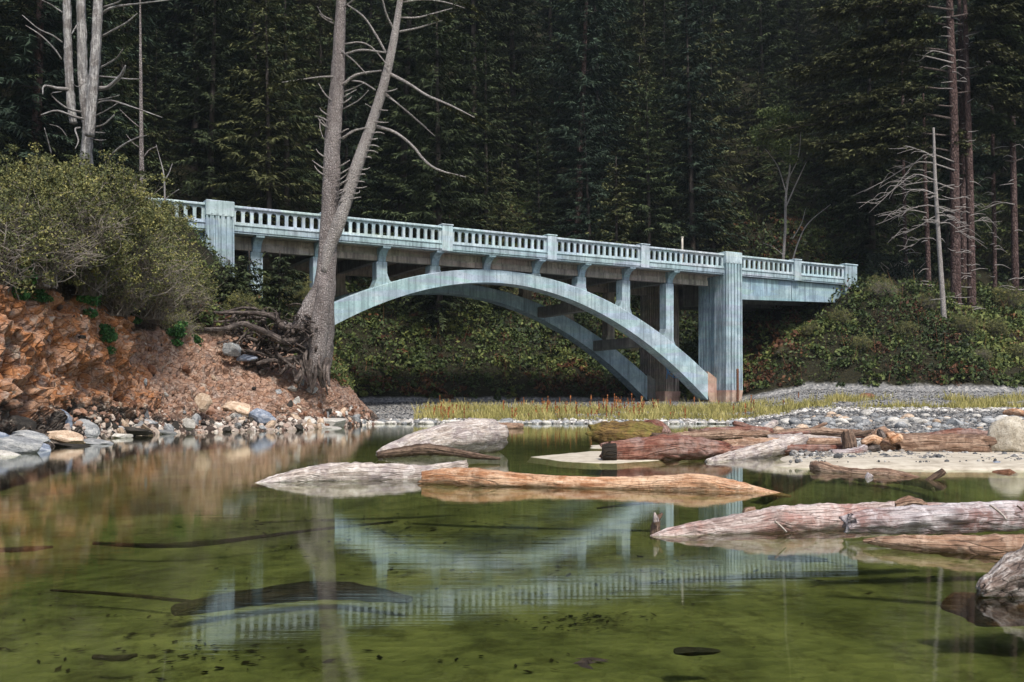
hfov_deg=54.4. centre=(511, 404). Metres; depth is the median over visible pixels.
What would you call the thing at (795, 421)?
stone
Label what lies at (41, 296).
leafy plant
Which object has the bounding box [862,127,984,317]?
pale snag
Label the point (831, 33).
spruce tree
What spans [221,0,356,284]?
spruce tree
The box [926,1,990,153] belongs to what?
spruce tree
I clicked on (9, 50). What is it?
spruce tree
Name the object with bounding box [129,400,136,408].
rubble stone
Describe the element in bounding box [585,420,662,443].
driftwood log
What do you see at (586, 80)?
spruce tree
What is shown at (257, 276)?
young spruce
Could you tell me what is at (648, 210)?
spruce tree
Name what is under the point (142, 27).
spruce tree
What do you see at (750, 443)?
driftwood log
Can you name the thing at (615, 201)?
young spruce
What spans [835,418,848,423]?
stone
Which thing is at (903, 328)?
shrub
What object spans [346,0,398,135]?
spruce tree
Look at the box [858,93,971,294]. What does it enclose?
shore pine
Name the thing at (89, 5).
spruce tree
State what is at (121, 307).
shrub
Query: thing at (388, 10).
spruce tree
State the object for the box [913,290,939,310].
shrub
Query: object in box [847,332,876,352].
shrub
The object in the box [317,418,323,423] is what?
rubble stone
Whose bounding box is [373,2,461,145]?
spruce tree
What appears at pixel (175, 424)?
rubble stone
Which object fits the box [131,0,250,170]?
spruce tree
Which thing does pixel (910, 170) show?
spruce tree
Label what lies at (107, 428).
rubble
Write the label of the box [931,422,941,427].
stone
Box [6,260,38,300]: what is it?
leafy plant
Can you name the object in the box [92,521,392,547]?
sunken branch
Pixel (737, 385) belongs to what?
stake
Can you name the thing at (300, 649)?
litter
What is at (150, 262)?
shrub
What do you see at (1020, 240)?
spruce tree
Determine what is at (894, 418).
stone
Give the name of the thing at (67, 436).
boulder
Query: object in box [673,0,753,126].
spruce tree
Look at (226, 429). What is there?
rubble stone
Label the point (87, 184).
shrub
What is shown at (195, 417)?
rubble stone
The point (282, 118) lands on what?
spruce tree
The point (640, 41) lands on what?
spruce tree
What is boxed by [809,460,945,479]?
driftwood log
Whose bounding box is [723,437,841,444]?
driftwood log
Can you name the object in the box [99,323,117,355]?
leafy plant
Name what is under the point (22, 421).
boulder
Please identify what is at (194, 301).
shrub
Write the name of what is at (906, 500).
wood chunk
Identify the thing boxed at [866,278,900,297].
shrub
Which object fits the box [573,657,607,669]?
leaf clump
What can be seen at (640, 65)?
spruce tree
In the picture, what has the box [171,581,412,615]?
sunken log
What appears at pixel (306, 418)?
boulder
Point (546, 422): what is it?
stone
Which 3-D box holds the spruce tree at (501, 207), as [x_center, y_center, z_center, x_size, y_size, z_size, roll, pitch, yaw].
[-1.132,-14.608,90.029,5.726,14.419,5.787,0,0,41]
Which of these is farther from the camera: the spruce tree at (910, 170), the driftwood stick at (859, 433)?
the spruce tree at (910, 170)
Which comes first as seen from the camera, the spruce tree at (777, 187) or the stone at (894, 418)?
the stone at (894, 418)
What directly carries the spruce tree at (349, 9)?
on the ground at (778, 622)
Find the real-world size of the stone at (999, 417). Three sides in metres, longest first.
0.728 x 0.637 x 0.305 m
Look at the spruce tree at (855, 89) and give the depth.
108.52 m
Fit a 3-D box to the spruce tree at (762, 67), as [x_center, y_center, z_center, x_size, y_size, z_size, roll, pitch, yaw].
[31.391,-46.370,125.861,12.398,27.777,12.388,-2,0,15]
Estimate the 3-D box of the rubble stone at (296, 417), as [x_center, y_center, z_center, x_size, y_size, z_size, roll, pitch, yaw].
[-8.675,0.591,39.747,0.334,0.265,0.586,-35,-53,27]
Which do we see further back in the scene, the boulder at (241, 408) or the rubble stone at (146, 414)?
the boulder at (241, 408)
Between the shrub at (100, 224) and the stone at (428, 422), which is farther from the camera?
the stone at (428, 422)
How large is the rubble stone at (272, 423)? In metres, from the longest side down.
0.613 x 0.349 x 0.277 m
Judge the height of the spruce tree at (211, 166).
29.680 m
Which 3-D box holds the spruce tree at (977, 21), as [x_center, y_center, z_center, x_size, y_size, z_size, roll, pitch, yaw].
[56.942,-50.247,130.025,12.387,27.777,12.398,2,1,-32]
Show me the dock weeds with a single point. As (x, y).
(548, 403)
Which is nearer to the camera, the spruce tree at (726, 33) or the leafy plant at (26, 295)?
the leafy plant at (26, 295)
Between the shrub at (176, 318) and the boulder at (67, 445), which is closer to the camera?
the boulder at (67, 445)
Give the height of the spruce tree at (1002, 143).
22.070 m
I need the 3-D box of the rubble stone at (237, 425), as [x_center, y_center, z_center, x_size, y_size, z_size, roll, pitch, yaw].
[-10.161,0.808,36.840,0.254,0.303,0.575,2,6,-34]
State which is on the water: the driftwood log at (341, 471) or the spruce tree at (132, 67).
the driftwood log at (341, 471)
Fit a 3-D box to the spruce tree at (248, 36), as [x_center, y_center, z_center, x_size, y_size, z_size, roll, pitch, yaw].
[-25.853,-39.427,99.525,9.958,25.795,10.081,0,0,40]
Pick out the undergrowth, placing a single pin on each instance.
(982, 340)
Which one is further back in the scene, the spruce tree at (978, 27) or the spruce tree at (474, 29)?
the spruce tree at (978, 27)
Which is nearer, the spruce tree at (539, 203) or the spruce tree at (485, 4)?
the spruce tree at (539, 203)
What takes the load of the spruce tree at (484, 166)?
on the ground at (778, 622)
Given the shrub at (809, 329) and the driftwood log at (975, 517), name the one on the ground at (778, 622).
the shrub at (809, 329)
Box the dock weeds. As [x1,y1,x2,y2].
[425,392,798,418]
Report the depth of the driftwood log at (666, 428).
25.34 m
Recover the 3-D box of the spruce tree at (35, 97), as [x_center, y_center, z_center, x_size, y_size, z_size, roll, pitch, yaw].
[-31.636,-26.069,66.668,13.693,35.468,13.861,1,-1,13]
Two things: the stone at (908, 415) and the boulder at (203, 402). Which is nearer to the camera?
the boulder at (203, 402)
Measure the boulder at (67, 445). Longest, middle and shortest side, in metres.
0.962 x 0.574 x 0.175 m
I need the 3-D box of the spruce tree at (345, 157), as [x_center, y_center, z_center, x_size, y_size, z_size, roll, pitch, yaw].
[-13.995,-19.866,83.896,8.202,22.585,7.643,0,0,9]
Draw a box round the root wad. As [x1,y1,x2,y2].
[860,426,903,451]
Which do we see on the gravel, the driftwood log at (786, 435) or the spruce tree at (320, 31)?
the driftwood log at (786, 435)
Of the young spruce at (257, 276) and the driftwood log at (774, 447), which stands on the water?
the driftwood log at (774, 447)
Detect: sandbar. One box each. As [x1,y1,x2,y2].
[534,451,656,462]
[772,451,1023,470]
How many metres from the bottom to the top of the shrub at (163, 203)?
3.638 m
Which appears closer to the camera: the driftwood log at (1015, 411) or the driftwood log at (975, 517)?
the driftwood log at (975, 517)
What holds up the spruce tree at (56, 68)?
on the ground at (778, 622)
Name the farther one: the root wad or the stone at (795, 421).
the stone at (795, 421)
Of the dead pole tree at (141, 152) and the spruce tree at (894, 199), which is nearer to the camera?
the dead pole tree at (141, 152)
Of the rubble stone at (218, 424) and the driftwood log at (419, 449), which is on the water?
the driftwood log at (419, 449)
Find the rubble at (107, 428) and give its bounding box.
[52,304,377,438]
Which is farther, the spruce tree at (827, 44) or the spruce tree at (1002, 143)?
the spruce tree at (827, 44)
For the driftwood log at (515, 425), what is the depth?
40.62 m
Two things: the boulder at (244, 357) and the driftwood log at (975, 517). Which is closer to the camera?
the driftwood log at (975, 517)
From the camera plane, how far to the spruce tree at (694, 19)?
147.24 m
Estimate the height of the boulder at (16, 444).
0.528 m
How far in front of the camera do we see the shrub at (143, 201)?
32.14 m
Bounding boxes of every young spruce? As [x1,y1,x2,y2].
[204,259,255,307]
[213,251,285,321]
[252,250,308,319]
[586,162,643,257]
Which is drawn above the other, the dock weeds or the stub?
the dock weeds
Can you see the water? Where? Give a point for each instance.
(174, 480)
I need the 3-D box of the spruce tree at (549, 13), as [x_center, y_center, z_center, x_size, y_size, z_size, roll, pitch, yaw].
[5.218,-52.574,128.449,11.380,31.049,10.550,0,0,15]
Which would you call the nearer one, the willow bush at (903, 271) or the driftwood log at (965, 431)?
the driftwood log at (965, 431)
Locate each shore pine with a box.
[756,0,1023,307]
[830,0,1023,296]
[836,1,958,278]
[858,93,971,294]
[878,0,1023,312]
[930,42,1023,289]
[937,8,1023,299]
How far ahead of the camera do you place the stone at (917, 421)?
36.35 m
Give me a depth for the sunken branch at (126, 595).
6.67 m
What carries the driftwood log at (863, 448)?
on the ground at (778, 622)
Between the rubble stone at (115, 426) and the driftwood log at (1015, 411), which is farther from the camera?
the driftwood log at (1015, 411)
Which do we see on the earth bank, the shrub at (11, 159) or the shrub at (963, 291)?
the shrub at (11, 159)
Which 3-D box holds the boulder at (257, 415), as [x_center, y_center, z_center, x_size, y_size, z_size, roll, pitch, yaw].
[-9.518,0.486,38.081,1.052,0.534,0.791,17,0,0]
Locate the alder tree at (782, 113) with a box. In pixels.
[747,104,830,259]
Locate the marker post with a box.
[681,237,683,261]
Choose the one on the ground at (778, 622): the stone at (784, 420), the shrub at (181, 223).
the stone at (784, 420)
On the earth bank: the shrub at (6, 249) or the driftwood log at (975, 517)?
the shrub at (6, 249)
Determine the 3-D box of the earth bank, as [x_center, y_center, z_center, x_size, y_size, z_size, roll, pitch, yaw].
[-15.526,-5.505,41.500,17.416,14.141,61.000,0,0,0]
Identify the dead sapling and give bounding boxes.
[156,145,178,198]
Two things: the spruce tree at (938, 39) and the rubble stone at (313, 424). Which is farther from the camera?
the spruce tree at (938, 39)
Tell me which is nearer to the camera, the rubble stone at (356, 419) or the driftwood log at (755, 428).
the driftwood log at (755, 428)
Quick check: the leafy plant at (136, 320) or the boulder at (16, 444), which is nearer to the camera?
the boulder at (16, 444)
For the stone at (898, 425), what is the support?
on the ground at (778, 622)
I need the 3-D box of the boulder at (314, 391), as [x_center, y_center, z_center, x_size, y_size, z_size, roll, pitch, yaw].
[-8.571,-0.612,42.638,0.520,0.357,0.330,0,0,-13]
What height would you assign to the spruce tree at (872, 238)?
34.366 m
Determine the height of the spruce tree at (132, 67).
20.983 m
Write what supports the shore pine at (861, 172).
on the ground at (778, 622)
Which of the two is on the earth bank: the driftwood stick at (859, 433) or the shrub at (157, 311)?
the shrub at (157, 311)
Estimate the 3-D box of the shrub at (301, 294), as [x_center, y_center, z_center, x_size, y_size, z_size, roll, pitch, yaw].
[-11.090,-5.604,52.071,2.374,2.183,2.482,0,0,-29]
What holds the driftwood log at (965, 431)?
on the ground at (778, 622)
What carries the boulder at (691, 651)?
on the ground at (778, 622)
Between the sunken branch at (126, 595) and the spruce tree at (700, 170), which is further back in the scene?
the spruce tree at (700, 170)
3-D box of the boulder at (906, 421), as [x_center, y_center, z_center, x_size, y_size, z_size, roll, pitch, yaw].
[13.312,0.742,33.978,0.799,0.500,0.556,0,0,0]
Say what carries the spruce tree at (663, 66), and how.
on the ground at (778, 622)
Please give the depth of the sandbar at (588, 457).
17.96 m
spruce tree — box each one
[0,0,72,167]
[0,0,115,166]
[0,0,149,169]
[0,0,169,176]
[0,1,50,76]
[0,52,57,169]
[11,6,87,103]
[37,0,174,198]
[61,7,171,198]
[65,43,138,180]
[75,0,185,152]
[90,0,185,61]
[109,0,163,108]
[123,29,197,199]
[125,0,228,101]
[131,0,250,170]
[137,0,265,278]
[138,0,223,43]
[159,0,343,224]
[189,0,325,176]
[196,0,348,310]
[199,1,276,65]
[202,0,304,115]
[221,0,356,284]
[270,0,348,79]
[288,0,365,155]
[300,0,388,217]
[309,39,395,290]
[321,0,391,83]
[322,1,372,37]
[341,0,486,241]
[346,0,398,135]
[353,0,520,341]
[354,0,443,204]
[369,1,434,84]
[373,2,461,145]
[411,0,541,206]
[419,0,466,58]
[435,0,508,131]
[441,19,531,246]
[451,0,574,198]
[477,164,526,311]
[484,0,544,48]
[507,24,555,150]
[509,0,576,103]
[509,0,651,252]
[512,122,570,250]
[534,0,625,143]
[539,0,590,87]
[551,0,640,190]
[554,95,633,317]
[558,0,660,53]
[578,0,656,132]
[589,96,626,226]
[591,55,688,258]
[601,0,685,182]
[605,0,658,106]
[607,73,688,306]
[618,0,703,237]
[622,0,724,133]
[629,0,750,264]
[630,0,692,88]
[658,13,769,264]
[670,0,737,164]
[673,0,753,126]
[674,0,712,59]
[676,79,715,210]
[682,0,764,98]
[705,0,750,17]
[717,0,810,133]
[731,70,776,182]
[753,71,804,217]
[774,0,849,57]
[791,0,861,176]
[793,0,863,130]
[797,0,917,230]
[803,0,943,273]
[804,0,876,100]
[838,0,945,206]
[847,0,933,173]
[878,1,956,136]
[895,46,998,277]
[914,0,995,204]
[915,0,987,98]
[916,0,941,73]
[919,2,961,42]
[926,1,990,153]
[934,0,1023,116]
[940,122,996,242]
[956,0,1015,107]
[973,34,1023,195]
[976,97,1023,283]
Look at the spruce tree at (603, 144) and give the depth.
110.15 m
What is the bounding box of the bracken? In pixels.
[179,155,1023,400]
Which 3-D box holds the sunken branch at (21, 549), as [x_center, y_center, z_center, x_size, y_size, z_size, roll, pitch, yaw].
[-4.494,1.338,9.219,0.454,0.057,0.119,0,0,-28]
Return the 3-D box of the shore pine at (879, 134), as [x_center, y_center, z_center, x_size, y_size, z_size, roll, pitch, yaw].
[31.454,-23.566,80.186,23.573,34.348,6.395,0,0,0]
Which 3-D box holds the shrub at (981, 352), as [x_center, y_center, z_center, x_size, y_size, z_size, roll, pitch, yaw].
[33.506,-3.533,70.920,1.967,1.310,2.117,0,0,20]
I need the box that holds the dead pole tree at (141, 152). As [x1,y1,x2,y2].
[123,0,156,195]
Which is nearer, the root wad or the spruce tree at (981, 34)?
the root wad
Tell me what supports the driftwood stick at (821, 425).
on the ground at (778, 622)
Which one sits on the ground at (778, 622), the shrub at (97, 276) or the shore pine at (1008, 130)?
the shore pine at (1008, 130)
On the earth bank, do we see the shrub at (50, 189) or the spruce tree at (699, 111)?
the shrub at (50, 189)
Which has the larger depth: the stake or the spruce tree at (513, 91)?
the spruce tree at (513, 91)
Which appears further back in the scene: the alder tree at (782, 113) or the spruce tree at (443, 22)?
the spruce tree at (443, 22)
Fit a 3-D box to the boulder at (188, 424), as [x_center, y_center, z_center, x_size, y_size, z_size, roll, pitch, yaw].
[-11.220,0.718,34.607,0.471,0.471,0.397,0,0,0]
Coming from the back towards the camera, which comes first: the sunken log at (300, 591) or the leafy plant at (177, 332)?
the leafy plant at (177, 332)
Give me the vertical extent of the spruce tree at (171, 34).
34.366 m
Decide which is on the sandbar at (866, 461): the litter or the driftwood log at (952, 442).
the driftwood log at (952, 442)
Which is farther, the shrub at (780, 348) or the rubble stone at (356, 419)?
the shrub at (780, 348)
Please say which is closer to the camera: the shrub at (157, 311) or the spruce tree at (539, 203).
the shrub at (157, 311)
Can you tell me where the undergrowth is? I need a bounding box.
[4,0,1023,399]
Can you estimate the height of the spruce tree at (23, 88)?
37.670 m
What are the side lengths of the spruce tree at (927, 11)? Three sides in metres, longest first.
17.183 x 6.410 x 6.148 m
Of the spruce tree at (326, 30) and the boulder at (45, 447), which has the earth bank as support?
the boulder at (45, 447)
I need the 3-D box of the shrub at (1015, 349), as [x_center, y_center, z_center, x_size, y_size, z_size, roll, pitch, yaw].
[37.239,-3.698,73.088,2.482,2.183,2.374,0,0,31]
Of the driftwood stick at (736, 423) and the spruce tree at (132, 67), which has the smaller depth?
the driftwood stick at (736, 423)
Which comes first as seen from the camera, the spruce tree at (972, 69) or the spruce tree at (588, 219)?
the spruce tree at (588, 219)
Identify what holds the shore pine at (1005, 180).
on the ground at (778, 622)
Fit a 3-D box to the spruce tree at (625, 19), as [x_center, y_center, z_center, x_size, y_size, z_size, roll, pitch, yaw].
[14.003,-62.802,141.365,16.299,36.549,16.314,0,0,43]
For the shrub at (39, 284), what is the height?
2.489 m
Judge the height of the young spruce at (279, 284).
3.969 m
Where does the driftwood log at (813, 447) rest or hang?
on the sandbar at (866, 461)
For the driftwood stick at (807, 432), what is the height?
0.338 m
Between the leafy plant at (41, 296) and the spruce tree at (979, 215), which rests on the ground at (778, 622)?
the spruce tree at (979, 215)
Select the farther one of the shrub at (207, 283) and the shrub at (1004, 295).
the shrub at (1004, 295)
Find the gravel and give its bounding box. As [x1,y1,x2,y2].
[363,387,1023,462]
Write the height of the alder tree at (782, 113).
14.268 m
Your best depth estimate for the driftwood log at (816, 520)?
7.80 m
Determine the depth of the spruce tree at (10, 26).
87.51 m
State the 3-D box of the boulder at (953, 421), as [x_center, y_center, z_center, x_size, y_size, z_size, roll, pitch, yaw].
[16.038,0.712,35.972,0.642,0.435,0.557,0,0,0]
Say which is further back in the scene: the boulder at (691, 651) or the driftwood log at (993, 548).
the driftwood log at (993, 548)
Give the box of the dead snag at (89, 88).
[22,0,167,168]
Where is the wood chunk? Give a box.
[895,495,927,506]
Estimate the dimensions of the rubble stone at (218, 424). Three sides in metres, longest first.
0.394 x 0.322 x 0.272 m
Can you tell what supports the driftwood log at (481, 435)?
on the water
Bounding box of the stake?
[736,369,738,401]
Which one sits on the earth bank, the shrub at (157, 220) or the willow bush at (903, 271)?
the shrub at (157, 220)
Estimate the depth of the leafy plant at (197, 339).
40.43 m
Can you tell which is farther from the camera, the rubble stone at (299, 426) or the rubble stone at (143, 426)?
the rubble stone at (299, 426)
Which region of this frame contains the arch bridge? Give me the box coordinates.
[148,198,857,401]
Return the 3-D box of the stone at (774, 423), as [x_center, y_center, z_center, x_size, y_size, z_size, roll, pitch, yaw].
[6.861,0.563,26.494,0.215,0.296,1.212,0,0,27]
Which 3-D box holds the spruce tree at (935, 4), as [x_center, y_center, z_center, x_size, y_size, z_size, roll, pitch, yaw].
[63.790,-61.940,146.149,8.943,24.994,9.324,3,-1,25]
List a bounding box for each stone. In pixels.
[112,422,118,429]
[119,427,124,433]
[121,418,129,426]
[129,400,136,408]
[141,424,153,434]
[144,408,148,418]
[145,419,157,424]
[147,364,156,374]
[164,423,173,430]
[171,421,178,429]
[182,365,189,373]
[191,414,198,424]
[206,410,214,415]
[214,422,222,427]
[222,427,231,431]
[234,423,241,428]
[266,420,275,427]
[287,385,296,391]
[287,400,292,406]
[289,414,300,419]
[294,424,303,429]
[302,422,317,428]
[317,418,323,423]
[349,416,360,422]
[424,420,434,423]
[531,419,541,423]
[542,420,551,423]
[773,426,783,430]
[779,418,789,423]
[788,418,800,424]
[795,424,808,427]
[811,417,820,420]
[819,417,835,423]
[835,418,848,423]
[851,418,862,421]
[858,419,870,424]
[860,410,872,415]
[870,413,878,416]
[887,417,898,421]
[894,422,907,428]
[901,413,913,417]
[909,417,920,421]
[913,419,925,423]
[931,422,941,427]
[981,417,995,422]
[994,415,1006,419]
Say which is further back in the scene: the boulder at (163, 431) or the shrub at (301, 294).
the shrub at (301, 294)
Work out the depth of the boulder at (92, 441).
24.91 m
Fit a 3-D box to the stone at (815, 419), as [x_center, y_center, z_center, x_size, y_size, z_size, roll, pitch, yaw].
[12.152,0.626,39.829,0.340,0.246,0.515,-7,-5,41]
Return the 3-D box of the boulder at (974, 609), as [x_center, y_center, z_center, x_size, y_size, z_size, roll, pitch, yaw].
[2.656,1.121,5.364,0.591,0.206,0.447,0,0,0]
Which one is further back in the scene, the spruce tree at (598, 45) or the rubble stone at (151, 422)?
the spruce tree at (598, 45)
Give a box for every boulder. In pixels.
[0,432,9,437]
[0,435,43,452]
[0,450,19,455]
[8,415,36,430]
[11,430,50,442]
[39,443,50,450]
[47,430,84,443]
[53,443,90,446]
[61,409,72,427]
[75,419,99,438]
[84,438,113,443]
[111,433,132,437]
[124,426,153,434]
[159,429,177,433]
[182,418,195,430]
[194,393,212,411]
[222,343,241,356]
[222,401,250,417]
[236,354,257,361]
[248,408,275,423]
[304,416,316,423]
[306,386,317,393]
[323,426,340,428]
[324,418,345,427]
[673,647,720,655]
[860,393,873,397]
[891,419,911,425]
[940,592,1023,626]
[946,418,963,424]
[987,416,1023,451]
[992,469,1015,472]
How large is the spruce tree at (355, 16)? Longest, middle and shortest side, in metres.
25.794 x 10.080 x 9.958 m
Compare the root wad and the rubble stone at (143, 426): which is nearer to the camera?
the root wad
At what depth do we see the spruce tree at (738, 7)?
157.23 m
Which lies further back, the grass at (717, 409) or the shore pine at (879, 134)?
the shore pine at (879, 134)
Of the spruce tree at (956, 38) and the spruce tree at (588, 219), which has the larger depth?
the spruce tree at (956, 38)
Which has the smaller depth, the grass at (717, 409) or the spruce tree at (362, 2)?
the grass at (717, 409)
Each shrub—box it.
[0,141,95,244]
[0,143,47,191]
[0,172,72,259]
[0,188,68,299]
[0,194,117,288]
[9,156,90,186]
[11,151,125,243]
[38,148,173,240]
[44,178,148,268]
[52,219,141,296]
[93,265,167,316]
[101,219,203,302]
[109,184,182,263]
[129,254,205,320]
[133,182,194,255]
[144,305,204,342]
[151,193,194,247]
[156,226,214,299]
[169,253,220,306]
[169,274,221,318]
[220,287,261,320]
[281,276,311,313]
[775,345,794,355]
[797,321,820,337]
[826,305,853,326]
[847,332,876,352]
[865,272,892,285]
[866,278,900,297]
[892,318,920,337]
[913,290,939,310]
[944,279,968,302]
[948,312,982,335]
[972,346,996,362]
[979,316,1012,338]
[987,282,1023,309]
[1003,342,1023,358]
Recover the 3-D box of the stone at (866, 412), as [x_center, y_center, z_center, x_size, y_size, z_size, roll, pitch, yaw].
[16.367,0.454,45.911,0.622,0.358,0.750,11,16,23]
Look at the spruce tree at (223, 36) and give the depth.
104.73 m
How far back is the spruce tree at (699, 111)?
118.25 m
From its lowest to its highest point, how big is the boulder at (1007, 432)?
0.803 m
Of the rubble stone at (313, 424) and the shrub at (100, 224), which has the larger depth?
the rubble stone at (313, 424)
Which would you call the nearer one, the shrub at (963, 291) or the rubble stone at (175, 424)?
the rubble stone at (175, 424)
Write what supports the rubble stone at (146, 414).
on the earth bank
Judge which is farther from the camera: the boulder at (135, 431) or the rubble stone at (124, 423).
the rubble stone at (124, 423)
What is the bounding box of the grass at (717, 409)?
[411,388,1023,421]
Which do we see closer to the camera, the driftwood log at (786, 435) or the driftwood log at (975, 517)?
the driftwood log at (975, 517)
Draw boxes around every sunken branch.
[0,545,52,552]
[50,589,188,602]
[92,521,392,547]
[92,653,137,660]
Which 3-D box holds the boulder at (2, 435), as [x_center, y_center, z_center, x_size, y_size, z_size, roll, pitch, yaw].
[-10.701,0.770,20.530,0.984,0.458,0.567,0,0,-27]
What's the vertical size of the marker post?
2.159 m
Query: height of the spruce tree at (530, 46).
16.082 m
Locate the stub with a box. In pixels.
[650,512,662,534]
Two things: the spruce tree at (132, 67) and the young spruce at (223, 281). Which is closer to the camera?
the young spruce at (223, 281)
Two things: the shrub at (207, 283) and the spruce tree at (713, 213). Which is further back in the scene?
the spruce tree at (713, 213)
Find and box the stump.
[841,429,856,448]
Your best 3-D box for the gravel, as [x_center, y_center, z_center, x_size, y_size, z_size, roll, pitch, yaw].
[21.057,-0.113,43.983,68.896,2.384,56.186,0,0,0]
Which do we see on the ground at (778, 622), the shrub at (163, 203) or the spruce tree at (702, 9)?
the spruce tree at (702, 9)
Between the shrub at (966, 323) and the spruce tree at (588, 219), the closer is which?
the shrub at (966, 323)
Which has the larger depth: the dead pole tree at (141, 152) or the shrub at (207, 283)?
the dead pole tree at (141, 152)
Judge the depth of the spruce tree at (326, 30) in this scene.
108.03 m
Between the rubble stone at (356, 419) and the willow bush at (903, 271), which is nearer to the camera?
the rubble stone at (356, 419)
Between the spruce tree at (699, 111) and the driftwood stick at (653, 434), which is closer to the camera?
the driftwood stick at (653, 434)
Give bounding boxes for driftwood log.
[255,460,467,482]
[376,418,508,458]
[376,443,500,459]
[417,467,779,492]
[498,422,523,428]
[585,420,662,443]
[599,434,732,459]
[644,419,671,432]
[650,501,943,541]
[669,429,770,439]
[699,426,773,432]
[704,432,808,461]
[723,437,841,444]
[731,444,841,453]
[738,442,763,445]
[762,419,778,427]
[767,434,841,441]
[774,427,868,436]
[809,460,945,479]
[830,444,867,453]
[839,500,1023,534]
[863,533,1023,562]
[896,433,996,451]
[926,428,987,435]
[975,544,1023,601]
[1002,408,1023,416]
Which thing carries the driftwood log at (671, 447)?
on the sandbar at (588, 457)
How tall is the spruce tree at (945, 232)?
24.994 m
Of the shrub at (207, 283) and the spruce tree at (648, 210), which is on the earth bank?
the shrub at (207, 283)
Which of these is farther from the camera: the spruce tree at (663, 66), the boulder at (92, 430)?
the spruce tree at (663, 66)
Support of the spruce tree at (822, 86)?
on the ground at (778, 622)
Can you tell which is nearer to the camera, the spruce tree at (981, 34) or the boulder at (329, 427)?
the boulder at (329, 427)
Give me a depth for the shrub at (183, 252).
40.12 m
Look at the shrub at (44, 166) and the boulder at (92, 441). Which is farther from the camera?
the shrub at (44, 166)
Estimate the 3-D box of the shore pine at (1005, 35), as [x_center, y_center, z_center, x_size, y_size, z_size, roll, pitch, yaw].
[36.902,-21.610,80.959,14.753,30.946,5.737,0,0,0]
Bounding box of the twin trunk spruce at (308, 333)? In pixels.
[204,0,492,394]
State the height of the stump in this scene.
0.513 m
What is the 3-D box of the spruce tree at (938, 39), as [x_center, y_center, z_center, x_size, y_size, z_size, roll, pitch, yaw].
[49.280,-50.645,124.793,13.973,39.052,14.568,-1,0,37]
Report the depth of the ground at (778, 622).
7.63 m
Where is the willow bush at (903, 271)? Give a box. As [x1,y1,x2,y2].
[863,249,937,285]
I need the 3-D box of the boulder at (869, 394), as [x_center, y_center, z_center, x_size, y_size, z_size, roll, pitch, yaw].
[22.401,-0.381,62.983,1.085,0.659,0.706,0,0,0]
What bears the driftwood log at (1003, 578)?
on the boulder at (974, 609)
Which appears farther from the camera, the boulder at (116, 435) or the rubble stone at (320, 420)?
the rubble stone at (320, 420)
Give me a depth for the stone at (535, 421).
50.59 m
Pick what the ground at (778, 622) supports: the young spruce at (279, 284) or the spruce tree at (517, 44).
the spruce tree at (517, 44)
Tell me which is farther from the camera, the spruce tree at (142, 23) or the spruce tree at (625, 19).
the spruce tree at (625, 19)
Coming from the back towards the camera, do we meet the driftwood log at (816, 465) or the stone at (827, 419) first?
the stone at (827, 419)
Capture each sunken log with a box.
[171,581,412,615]
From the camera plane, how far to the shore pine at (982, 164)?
83.80 m
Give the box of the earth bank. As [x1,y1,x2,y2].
[0,247,379,446]
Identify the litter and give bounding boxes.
[0,521,935,679]
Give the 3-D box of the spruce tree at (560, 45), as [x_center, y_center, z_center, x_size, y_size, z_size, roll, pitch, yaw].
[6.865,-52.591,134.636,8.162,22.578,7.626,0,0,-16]
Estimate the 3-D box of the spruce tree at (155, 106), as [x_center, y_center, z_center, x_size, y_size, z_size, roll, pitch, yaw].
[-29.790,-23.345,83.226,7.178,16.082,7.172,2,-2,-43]
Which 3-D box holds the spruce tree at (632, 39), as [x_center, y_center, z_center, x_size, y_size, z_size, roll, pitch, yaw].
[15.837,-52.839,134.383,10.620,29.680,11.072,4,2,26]
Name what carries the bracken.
on the ground at (778, 622)
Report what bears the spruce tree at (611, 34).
on the ground at (778, 622)
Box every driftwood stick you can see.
[650,432,668,435]
[732,421,751,426]
[764,431,795,437]
[796,430,810,433]
[812,422,827,427]
[833,429,873,436]
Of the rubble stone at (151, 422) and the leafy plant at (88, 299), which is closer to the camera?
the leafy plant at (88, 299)
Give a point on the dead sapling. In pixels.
(165, 179)
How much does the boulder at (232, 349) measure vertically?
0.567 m
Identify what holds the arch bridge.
on the ground at (778, 622)
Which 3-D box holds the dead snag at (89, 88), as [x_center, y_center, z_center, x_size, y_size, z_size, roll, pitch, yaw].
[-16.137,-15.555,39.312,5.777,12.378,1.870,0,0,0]
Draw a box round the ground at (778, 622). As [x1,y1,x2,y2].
[0,0,1023,681]
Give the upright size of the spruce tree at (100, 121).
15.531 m
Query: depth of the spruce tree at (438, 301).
83.11 m
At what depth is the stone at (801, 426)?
31.68 m
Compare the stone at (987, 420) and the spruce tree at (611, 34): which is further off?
the spruce tree at (611, 34)
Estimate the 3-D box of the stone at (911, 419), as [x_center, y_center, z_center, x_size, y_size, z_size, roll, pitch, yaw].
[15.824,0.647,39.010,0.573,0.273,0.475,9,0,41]
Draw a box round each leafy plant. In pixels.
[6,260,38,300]
[29,289,53,302]
[76,289,101,318]
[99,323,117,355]
[130,305,142,323]
[166,320,187,345]
[192,334,203,345]
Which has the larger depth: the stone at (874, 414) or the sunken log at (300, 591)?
the stone at (874, 414)
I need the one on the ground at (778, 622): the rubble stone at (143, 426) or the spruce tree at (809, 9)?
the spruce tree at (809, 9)

